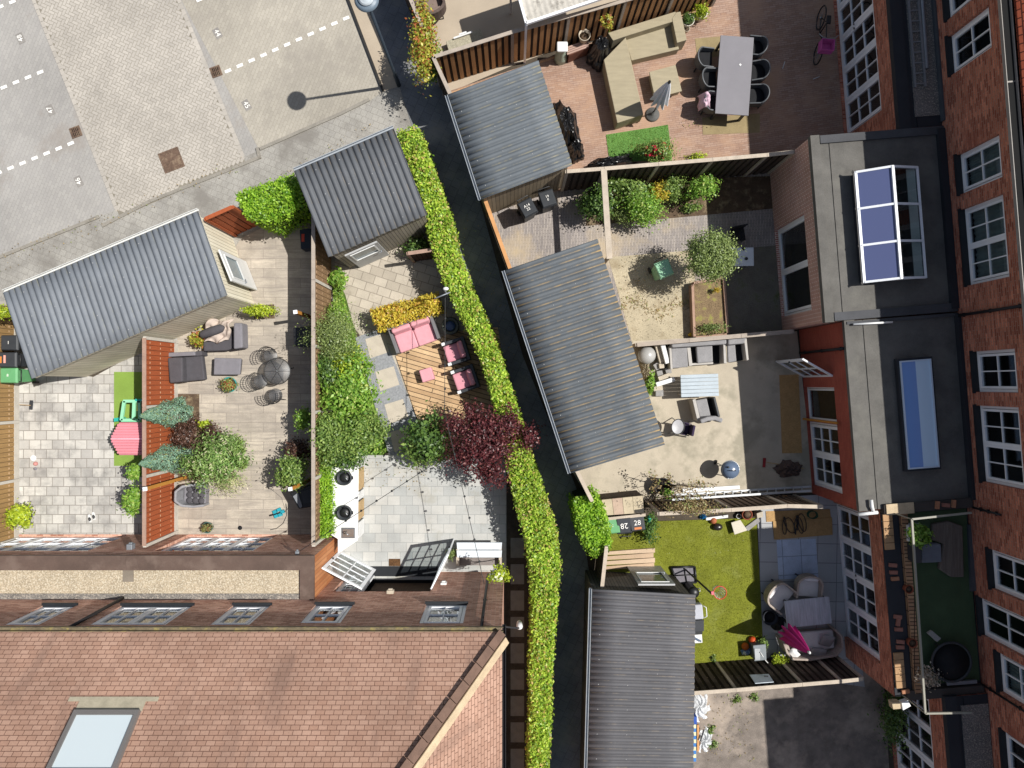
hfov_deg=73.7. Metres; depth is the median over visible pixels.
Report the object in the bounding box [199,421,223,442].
shrub
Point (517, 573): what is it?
path slab
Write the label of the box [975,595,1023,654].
window
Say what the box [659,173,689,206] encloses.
shrub
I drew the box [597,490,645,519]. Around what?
bin shelter
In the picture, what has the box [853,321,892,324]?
roof pipe
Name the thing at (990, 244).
window
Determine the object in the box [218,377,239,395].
potted plant
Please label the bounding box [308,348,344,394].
shrub
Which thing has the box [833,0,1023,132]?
terraced house
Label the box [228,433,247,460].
shrub
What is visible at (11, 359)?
wheelie bin
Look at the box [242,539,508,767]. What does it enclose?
brick house
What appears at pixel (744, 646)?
ball
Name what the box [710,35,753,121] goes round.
dining table
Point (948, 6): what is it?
window
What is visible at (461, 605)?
window
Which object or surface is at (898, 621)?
brick
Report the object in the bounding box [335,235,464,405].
slab path
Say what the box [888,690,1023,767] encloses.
terraced house
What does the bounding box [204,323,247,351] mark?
lounge chair
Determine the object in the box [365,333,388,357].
stepping slab
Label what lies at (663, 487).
potted shrub
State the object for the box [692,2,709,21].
potted plant
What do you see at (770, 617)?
fire bowl
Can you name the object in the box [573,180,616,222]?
shrub
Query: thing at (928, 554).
sun lounger
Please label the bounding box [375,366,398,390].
stepping slab
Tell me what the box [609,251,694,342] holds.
sand patch
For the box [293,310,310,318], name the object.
timber post
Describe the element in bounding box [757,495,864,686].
dark terrace
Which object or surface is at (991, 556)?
window
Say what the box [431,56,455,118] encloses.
plank fence
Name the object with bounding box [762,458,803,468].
broom
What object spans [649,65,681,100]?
coffee table
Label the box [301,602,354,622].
window
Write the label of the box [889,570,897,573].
brick
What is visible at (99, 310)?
garden shed
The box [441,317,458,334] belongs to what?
fire pit
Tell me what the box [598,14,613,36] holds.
hanging plant
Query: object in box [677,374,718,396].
garden table
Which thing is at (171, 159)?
manhole cover
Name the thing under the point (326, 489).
hedge
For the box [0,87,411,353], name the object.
pavement
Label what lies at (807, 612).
terrace table
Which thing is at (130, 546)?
glass lamp
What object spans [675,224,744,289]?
round tree
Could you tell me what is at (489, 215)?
plank fence
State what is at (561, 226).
grey paving
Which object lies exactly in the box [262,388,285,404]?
bistro chair
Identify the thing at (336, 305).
shrub
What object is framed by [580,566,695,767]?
garden shed
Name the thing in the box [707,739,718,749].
weed
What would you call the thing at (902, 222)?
terraced house
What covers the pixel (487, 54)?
plank fence
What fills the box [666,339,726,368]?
corner sofa
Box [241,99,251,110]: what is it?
number tile
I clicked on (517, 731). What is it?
path slab
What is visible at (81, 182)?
number tile
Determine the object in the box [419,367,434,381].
pouf
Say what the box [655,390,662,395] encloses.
rubble beam
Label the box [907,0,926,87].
roof ladder
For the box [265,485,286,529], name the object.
garden hose
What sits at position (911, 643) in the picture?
potted plant
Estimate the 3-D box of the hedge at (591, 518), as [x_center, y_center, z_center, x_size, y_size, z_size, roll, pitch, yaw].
[2.427,4.202,21.113,1.186,1.774,2.079,-17,90,0]
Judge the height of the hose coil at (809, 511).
0.175 m
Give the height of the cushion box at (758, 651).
0.594 m
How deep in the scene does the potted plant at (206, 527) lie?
21.75 m
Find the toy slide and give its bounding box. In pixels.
[114,399,141,421]
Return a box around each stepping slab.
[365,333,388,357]
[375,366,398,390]
[385,399,408,423]
[389,427,409,451]
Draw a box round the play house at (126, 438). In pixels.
[111,422,141,454]
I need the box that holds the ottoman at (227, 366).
[214,358,241,374]
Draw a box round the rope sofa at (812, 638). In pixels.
[775,624,843,660]
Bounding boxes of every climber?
[116,482,141,517]
[123,461,141,483]
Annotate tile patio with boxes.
[0,338,176,542]
[177,220,334,542]
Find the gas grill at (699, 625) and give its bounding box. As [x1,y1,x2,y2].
[695,598,706,634]
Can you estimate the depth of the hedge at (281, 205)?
20.26 m
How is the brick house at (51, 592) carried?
on the ground at (530, 366)
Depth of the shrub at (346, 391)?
20.52 m
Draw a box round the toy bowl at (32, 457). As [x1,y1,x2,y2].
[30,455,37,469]
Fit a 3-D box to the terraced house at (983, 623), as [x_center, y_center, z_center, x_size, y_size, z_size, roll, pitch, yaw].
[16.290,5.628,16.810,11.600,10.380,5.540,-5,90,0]
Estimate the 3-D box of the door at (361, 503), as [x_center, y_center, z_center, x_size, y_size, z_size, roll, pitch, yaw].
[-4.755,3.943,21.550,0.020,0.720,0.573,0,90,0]
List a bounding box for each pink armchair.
[441,336,471,365]
[450,364,480,393]
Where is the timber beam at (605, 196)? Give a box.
[595,169,611,263]
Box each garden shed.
[2,208,256,378]
[293,125,431,267]
[445,61,571,213]
[502,239,664,472]
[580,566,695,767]
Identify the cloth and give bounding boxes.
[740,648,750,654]
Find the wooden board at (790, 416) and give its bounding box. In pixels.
[779,374,801,452]
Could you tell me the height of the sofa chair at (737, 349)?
0.750 m
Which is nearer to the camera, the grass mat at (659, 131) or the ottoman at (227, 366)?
the ottoman at (227, 366)
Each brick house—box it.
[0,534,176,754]
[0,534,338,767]
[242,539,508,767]
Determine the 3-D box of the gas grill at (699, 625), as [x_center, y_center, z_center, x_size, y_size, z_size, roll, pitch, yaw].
[5.790,7.300,21.450,0.468,0.900,1.033,0,90,0]
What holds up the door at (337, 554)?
in the brick house at (368, 672)
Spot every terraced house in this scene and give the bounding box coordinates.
[770,78,1023,329]
[776,301,1023,514]
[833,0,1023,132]
[833,498,1023,715]
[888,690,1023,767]
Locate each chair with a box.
[168,351,207,382]
[174,482,209,507]
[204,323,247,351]
[247,372,272,389]
[257,346,282,361]
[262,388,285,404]
[668,417,695,436]
[688,397,722,422]
[693,46,714,71]
[697,67,717,92]
[700,90,717,114]
[725,338,748,362]
[726,224,747,242]
[749,35,768,59]
[749,83,769,108]
[751,59,770,83]
[761,579,796,614]
[793,573,823,597]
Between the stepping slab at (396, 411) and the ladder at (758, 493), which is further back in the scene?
the stepping slab at (396, 411)
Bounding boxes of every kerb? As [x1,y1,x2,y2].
[0,215,99,258]
[101,156,258,226]
[256,147,261,158]
[259,98,369,149]
[347,0,383,91]
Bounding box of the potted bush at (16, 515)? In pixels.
[2,498,35,533]
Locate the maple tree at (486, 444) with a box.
[433,397,546,491]
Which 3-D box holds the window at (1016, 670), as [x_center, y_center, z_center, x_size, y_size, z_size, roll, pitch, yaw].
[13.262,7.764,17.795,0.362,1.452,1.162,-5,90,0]
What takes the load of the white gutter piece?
on the terraced house at (983, 623)
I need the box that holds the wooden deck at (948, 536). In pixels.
[930,521,963,576]
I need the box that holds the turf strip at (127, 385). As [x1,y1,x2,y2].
[114,372,141,465]
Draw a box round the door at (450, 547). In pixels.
[430,539,454,588]
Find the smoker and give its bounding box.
[683,581,699,597]
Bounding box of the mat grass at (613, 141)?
[608,126,669,160]
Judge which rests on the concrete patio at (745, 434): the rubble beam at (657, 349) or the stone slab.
the rubble beam at (657, 349)
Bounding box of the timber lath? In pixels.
[803,418,837,423]
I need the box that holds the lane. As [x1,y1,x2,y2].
[37,0,244,211]
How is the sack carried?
on the concrete patio at (745, 434)
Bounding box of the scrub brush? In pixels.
[19,400,32,409]
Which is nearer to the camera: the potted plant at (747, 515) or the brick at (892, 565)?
the brick at (892, 565)
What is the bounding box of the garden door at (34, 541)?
[0,538,118,550]
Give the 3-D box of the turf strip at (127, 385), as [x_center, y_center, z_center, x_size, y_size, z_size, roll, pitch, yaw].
[-11.813,1.123,21.972,1.994,0.001,3.025,0,90,0]
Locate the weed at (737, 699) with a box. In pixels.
[730,694,741,703]
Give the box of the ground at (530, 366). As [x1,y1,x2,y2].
[90,36,893,767]
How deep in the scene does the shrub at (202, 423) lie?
21.67 m
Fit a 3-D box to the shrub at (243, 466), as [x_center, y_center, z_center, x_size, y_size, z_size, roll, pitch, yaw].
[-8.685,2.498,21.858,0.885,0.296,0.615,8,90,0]
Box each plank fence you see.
[0,301,19,544]
[142,336,178,546]
[311,215,332,546]
[405,0,423,27]
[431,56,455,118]
[433,0,715,86]
[484,201,511,268]
[560,150,794,191]
[576,471,593,501]
[595,545,607,586]
[632,329,793,347]
[644,494,822,515]
[694,656,863,694]
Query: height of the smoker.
0.850 m
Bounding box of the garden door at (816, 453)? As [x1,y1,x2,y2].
[810,421,842,493]
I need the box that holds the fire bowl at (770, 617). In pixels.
[762,610,777,625]
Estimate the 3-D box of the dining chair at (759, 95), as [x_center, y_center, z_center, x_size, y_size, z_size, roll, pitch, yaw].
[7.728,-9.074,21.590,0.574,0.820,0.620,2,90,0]
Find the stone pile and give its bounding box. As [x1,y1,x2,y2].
[888,698,910,709]
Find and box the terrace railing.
[894,512,971,714]
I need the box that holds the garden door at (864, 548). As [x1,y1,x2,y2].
[837,504,879,660]
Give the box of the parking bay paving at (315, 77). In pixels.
[182,0,381,149]
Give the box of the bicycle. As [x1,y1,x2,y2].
[813,5,838,65]
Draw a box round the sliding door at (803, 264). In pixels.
[778,215,811,315]
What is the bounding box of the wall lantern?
[506,620,522,629]
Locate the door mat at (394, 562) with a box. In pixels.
[389,559,399,565]
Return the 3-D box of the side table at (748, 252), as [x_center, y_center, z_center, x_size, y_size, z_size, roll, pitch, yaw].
[7.211,-3.972,21.650,0.680,0.700,0.580,-1,90,0]
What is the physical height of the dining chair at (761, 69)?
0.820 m
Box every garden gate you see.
[204,205,257,236]
[406,248,436,262]
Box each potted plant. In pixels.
[187,325,206,348]
[200,522,213,532]
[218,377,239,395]
[327,265,348,289]
[445,546,455,561]
[682,11,696,27]
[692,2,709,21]
[741,511,752,519]
[758,635,768,649]
[770,652,788,665]
[902,584,913,593]
[906,637,917,647]
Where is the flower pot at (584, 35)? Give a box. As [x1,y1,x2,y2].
[578,29,590,43]
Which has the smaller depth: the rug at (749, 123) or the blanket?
the blanket
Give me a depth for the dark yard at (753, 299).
21.96 m
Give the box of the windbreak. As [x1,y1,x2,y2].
[693,713,698,761]
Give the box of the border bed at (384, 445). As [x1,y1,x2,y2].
[333,290,387,454]
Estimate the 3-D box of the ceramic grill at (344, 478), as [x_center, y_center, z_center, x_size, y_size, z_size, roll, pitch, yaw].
[-5.158,2.886,21.005,0.467,0.200,0.467,45,90,0]
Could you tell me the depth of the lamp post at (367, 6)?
17.78 m
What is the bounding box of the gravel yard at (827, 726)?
[693,671,888,767]
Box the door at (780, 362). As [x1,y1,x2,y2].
[776,358,832,376]
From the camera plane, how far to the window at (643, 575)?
20.78 m
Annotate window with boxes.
[6,603,77,624]
[91,603,194,624]
[211,602,271,624]
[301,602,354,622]
[420,601,467,622]
[627,566,674,585]
[942,0,970,22]
[944,7,991,77]
[953,136,1001,196]
[957,195,1008,286]
[969,349,1017,392]
[972,404,1023,488]
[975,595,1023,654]
[985,547,1023,599]
[992,649,1023,703]
[998,727,1023,767]
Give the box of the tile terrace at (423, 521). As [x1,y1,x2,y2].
[339,455,505,579]
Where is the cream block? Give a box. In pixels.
[754,510,762,517]
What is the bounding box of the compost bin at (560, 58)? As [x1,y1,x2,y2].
[554,42,567,64]
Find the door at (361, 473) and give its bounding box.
[359,466,363,489]
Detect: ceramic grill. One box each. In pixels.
[335,470,352,485]
[335,505,352,520]
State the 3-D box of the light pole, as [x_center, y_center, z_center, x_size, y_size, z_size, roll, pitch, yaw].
[-2.041,-2.635,20.801,0.494,2.398,0.212,-22,90,0]
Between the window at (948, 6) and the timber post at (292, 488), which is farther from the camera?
the timber post at (292, 488)
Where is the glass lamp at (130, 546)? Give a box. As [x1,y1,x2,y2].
[126,542,134,549]
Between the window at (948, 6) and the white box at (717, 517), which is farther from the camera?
the white box at (717, 517)
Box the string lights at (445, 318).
[444,317,446,411]
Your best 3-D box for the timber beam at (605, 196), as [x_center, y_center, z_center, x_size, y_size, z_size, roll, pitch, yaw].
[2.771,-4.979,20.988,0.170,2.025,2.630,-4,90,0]
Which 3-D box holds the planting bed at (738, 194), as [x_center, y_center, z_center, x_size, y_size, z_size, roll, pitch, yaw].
[5.470,-5.964,21.964,6.307,0.001,1.187,-5,90,0]
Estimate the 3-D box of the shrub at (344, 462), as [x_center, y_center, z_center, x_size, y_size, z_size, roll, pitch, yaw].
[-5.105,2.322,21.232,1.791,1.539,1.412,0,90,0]
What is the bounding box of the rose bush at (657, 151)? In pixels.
[628,136,681,162]
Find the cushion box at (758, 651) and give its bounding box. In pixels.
[749,640,767,662]
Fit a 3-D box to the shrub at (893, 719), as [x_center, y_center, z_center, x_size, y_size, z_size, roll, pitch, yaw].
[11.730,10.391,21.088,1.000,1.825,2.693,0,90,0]
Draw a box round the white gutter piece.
[946,679,976,685]
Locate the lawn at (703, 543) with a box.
[606,518,762,663]
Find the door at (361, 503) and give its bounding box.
[358,498,363,519]
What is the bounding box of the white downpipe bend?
[857,500,877,515]
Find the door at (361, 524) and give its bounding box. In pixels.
[358,518,363,537]
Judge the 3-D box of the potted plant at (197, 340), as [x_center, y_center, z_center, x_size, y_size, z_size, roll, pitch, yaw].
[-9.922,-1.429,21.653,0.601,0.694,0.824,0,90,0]
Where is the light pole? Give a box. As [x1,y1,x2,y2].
[434,287,449,298]
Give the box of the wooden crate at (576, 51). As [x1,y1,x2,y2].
[567,40,588,62]
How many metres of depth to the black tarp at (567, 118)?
21.36 m
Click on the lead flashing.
(972, 583)
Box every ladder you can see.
[672,485,810,500]
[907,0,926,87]
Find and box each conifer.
[139,396,193,428]
[139,442,193,473]
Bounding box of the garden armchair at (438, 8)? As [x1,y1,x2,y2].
[413,0,445,20]
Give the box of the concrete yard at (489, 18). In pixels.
[432,0,616,89]
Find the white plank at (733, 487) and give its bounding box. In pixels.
[682,485,739,492]
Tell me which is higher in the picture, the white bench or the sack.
the sack
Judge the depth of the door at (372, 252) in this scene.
20.84 m
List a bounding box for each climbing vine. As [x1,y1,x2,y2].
[404,0,441,97]
[416,39,442,84]
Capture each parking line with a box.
[0,70,43,89]
[0,141,73,173]
[225,15,348,72]
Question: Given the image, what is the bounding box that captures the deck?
[396,327,500,456]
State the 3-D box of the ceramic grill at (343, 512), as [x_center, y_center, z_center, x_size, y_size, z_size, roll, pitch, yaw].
[-5.158,3.962,21.005,0.467,0.200,0.467,-45,90,0]
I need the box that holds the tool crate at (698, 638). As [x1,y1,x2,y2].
[695,634,701,642]
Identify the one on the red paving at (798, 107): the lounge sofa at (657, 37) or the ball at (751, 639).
the lounge sofa at (657, 37)
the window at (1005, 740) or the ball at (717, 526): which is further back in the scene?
the ball at (717, 526)
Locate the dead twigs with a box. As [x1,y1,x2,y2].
[626,313,687,339]
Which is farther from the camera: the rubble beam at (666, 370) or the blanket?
the rubble beam at (666, 370)
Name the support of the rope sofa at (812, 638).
on the dark terrace at (830, 576)
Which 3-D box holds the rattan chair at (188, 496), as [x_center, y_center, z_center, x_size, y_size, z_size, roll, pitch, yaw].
[-10.088,3.508,21.540,0.819,0.720,0.760,2,90,0]
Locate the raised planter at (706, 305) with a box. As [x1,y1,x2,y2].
[689,278,728,337]
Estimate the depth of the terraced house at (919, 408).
18.97 m
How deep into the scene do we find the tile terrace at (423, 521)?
21.96 m
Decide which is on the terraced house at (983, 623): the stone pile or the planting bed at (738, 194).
the stone pile
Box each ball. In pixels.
[638,346,655,363]
[710,518,716,523]
[712,523,722,530]
[741,642,748,649]
[748,636,755,642]
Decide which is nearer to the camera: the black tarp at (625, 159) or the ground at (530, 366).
the black tarp at (625, 159)
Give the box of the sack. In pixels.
[773,459,802,477]
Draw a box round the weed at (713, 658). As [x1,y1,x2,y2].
[708,654,715,662]
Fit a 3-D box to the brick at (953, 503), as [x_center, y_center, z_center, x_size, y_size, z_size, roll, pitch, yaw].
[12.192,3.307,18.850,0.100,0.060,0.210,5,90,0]
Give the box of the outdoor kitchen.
[331,464,363,552]
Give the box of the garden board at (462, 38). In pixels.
[446,29,482,49]
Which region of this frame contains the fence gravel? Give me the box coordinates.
[443,6,710,95]
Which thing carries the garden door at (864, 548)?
in the terraced house at (983, 623)
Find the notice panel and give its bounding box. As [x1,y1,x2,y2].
[750,674,773,683]
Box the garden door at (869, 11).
[837,0,881,132]
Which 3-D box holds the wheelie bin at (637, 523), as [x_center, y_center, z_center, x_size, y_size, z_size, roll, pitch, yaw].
[3.840,4.211,21.466,0.471,1.067,0.628,-7,90,0]
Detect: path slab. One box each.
[511,538,523,557]
[511,564,523,583]
[511,591,523,610]
[511,617,523,636]
[511,643,523,662]
[511,670,523,689]
[511,696,523,715]
[511,722,523,741]
[511,749,523,767]
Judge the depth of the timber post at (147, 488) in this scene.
20.50 m
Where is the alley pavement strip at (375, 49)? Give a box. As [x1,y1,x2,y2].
[350,0,396,90]
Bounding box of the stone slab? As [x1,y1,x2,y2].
[745,518,759,530]
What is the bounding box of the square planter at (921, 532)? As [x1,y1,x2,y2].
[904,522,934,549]
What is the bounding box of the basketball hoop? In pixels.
[670,566,726,599]
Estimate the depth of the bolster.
21.25 m
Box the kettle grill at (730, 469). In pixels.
[714,460,739,478]
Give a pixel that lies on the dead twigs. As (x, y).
(656, 326)
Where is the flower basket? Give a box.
[486,560,513,584]
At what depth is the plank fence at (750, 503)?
20.65 m
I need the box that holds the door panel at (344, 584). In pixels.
[336,575,373,590]
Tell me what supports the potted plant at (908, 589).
on the terraced house at (983, 623)
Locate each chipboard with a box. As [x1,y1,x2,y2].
[766,509,830,521]
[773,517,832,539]
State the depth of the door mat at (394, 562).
21.93 m
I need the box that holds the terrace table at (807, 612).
[781,596,831,627]
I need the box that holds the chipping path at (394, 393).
[356,330,417,454]
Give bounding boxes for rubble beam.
[652,362,658,370]
[653,345,663,362]
[653,385,662,390]
[654,377,674,386]
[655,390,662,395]
[656,370,662,376]
[656,373,669,380]
[660,345,669,363]
[664,367,671,373]
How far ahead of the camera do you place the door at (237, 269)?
20.82 m
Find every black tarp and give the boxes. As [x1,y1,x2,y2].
[553,99,580,146]
[567,140,584,163]
[586,35,609,71]
[588,153,637,167]
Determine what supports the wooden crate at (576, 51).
on the red paving at (798, 107)
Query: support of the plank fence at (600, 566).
on the ground at (530, 366)
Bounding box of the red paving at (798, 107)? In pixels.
[451,0,843,191]
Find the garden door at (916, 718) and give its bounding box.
[896,699,933,767]
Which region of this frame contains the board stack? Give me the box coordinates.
[606,548,654,569]
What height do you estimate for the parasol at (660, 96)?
2.480 m
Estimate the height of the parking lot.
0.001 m
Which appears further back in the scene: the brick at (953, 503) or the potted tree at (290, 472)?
the potted tree at (290, 472)
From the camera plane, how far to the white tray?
21.75 m
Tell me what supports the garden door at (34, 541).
in the brick house at (51, 592)
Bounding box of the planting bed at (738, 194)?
[586,176,772,225]
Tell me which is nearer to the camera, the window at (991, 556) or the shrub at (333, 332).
the window at (991, 556)
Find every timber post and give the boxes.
[142,476,187,490]
[288,479,310,490]
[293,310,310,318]
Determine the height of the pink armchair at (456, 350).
0.691 m
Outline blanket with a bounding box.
[204,318,233,343]
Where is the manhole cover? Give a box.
[158,147,184,173]
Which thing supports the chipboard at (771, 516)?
on the dark terrace at (830, 576)
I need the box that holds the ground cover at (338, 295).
[332,285,385,454]
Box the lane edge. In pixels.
[32,0,243,211]
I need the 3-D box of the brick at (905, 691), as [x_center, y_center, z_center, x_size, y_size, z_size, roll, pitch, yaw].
[10.968,8.572,19.030,0.210,0.060,0.100,-7,90,0]
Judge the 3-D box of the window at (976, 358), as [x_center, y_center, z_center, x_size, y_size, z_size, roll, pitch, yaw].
[12.549,-0.331,17.716,0.230,1.582,1.156,-5,90,0]
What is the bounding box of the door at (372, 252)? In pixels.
[345,241,388,267]
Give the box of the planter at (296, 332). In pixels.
[293,326,310,346]
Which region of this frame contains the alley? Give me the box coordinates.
[369,0,588,767]
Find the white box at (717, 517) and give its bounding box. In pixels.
[705,514,727,519]
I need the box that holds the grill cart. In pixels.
[290,484,310,508]
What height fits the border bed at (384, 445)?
0.001 m
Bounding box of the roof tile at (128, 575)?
[123,570,133,581]
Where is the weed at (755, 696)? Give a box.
[748,692,759,701]
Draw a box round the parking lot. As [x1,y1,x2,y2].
[0,0,256,254]
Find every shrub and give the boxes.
[168,412,203,451]
[172,424,256,497]
[195,419,212,429]
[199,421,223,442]
[205,467,251,499]
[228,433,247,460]
[231,454,251,471]
[239,303,281,318]
[281,434,310,460]
[292,405,311,433]
[293,302,367,371]
[304,403,351,473]
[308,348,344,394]
[309,341,389,437]
[319,408,392,461]
[326,300,346,318]
[328,444,375,475]
[330,346,372,380]
[395,431,453,469]
[396,234,429,260]
[396,400,452,464]
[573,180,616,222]
[607,174,654,207]
[609,202,635,228]
[617,183,669,232]
[639,505,661,549]
[644,370,656,395]
[647,180,670,201]
[648,469,718,517]
[648,496,726,517]
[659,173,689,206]
[679,202,702,212]
[680,172,723,206]
[681,151,707,159]
[696,322,728,335]
[867,687,911,764]
[913,661,947,692]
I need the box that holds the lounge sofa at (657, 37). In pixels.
[602,12,686,129]
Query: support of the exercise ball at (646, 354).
on the concrete patio at (745, 434)
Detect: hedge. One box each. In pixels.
[235,172,310,237]
[319,463,336,539]
[369,291,445,332]
[396,124,562,767]
[566,484,612,559]
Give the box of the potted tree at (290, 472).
[269,449,310,492]
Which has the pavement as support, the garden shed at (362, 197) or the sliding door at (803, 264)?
the garden shed at (362, 197)
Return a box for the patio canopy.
[510,0,600,63]
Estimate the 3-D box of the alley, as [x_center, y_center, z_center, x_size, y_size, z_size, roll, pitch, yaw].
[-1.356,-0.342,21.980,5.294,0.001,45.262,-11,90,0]
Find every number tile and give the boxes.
[15,32,25,43]
[45,104,54,115]
[74,175,83,186]
[212,27,222,38]
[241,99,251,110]
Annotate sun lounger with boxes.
[907,542,940,562]
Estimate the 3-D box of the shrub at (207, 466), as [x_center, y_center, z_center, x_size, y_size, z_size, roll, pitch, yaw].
[-9.174,2.326,21.119,2.118,1.764,2.213,41,90,0]
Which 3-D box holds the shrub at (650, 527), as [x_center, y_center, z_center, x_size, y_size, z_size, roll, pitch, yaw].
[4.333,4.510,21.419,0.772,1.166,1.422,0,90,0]
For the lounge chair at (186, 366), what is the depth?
21.50 m
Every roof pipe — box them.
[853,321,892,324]
[920,0,928,68]
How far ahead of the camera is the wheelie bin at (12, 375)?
20.98 m
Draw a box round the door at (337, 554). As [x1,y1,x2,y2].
[321,551,375,589]
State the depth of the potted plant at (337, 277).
21.39 m
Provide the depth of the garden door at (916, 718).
20.67 m
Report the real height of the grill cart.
0.820 m
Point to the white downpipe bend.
(872, 512)
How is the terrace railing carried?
on the terraced house at (983, 623)
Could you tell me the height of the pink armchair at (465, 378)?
0.691 m
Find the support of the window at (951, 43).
in the terraced house at (975, 52)
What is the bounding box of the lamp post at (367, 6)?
[354,0,400,86]
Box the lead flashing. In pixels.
[967,524,975,591]
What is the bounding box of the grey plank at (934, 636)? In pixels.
[926,630,940,641]
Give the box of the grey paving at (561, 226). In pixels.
[492,173,786,341]
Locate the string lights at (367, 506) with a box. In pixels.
[300,462,436,550]
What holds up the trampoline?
on the terraced house at (983, 623)
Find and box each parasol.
[645,80,670,121]
[771,617,810,653]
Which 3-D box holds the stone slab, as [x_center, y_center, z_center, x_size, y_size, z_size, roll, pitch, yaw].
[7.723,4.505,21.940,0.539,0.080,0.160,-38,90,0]
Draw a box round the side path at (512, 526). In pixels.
[506,465,550,767]
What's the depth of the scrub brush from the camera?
21.93 m
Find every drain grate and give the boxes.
[69,125,81,138]
[209,65,222,77]
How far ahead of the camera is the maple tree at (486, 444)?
19.98 m
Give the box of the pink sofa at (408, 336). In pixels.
[387,313,441,353]
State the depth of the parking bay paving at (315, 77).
21.99 m
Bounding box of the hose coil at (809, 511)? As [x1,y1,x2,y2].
[807,510,817,518]
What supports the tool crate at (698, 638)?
on the lawn at (703, 543)
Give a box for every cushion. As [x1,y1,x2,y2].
[785,648,799,658]
[810,647,826,655]
[819,635,835,646]
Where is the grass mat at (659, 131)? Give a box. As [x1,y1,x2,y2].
[606,125,670,160]
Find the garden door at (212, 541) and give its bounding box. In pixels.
[161,538,271,550]
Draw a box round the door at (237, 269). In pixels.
[218,249,256,289]
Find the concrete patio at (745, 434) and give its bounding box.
[573,331,811,498]
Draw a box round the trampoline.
[931,641,971,682]
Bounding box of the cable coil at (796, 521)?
[782,513,806,534]
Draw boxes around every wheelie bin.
[0,352,26,367]
[0,368,38,382]
[1,335,21,349]
[516,195,537,221]
[536,186,556,212]
[605,515,619,533]
[616,514,631,537]
[626,513,645,530]
[648,256,673,280]
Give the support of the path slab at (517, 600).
on the side path at (512, 526)
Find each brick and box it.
[888,563,896,567]
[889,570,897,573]
[891,576,898,580]
[893,614,901,618]
[894,627,902,631]
[895,619,900,625]
[896,639,904,643]
[896,645,904,648]
[901,689,909,693]
[935,501,939,508]
[941,503,949,506]
[951,500,955,507]
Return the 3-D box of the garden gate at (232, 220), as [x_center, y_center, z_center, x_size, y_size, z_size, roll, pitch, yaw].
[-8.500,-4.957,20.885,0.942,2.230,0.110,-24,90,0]
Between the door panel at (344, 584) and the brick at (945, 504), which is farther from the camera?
the door panel at (344, 584)
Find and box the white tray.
[731,520,746,534]
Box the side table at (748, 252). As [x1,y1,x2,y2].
[732,247,753,267]
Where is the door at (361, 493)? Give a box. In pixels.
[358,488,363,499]
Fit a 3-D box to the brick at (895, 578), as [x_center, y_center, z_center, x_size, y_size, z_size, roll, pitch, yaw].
[10.708,5.442,19.085,0.210,0.060,0.100,-5,90,0]
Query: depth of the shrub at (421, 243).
21.30 m
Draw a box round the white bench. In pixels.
[456,542,501,565]
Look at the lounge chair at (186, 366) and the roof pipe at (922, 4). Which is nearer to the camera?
the roof pipe at (922, 4)
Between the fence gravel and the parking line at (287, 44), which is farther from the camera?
the parking line at (287, 44)
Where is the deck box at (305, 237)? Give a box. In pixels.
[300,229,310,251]
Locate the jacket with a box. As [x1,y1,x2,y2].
[697,91,710,110]
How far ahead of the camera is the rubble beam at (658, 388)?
21.80 m
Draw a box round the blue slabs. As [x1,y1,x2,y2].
[777,539,818,578]
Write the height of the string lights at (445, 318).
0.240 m
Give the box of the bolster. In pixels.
[199,324,224,337]
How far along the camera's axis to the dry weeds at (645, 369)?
21.70 m
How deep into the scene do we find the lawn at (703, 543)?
21.95 m
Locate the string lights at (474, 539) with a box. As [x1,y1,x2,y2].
[444,412,483,582]
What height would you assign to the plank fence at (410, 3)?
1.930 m
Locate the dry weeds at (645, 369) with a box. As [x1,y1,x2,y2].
[639,362,651,381]
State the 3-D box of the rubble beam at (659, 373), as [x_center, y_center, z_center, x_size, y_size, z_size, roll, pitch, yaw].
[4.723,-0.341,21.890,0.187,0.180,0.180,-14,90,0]
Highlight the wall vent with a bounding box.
[387,588,393,593]
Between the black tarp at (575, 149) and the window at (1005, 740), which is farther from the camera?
the black tarp at (575, 149)
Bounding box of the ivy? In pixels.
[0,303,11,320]
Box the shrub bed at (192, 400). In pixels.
[178,394,233,481]
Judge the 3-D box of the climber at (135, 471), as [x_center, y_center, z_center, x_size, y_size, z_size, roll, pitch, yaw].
[-11.299,2.667,21.060,0.520,1.881,0.612,-20,90,0]
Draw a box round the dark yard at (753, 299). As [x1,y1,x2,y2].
[726,245,781,334]
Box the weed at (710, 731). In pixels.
[707,724,715,734]
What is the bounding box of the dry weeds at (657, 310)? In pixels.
[620,290,689,321]
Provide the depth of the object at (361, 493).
21.52 m
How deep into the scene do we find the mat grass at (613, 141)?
21.95 m
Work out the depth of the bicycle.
21.20 m
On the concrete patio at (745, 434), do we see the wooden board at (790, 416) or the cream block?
the wooden board at (790, 416)
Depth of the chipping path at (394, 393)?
21.96 m
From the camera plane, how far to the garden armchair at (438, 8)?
21.44 m

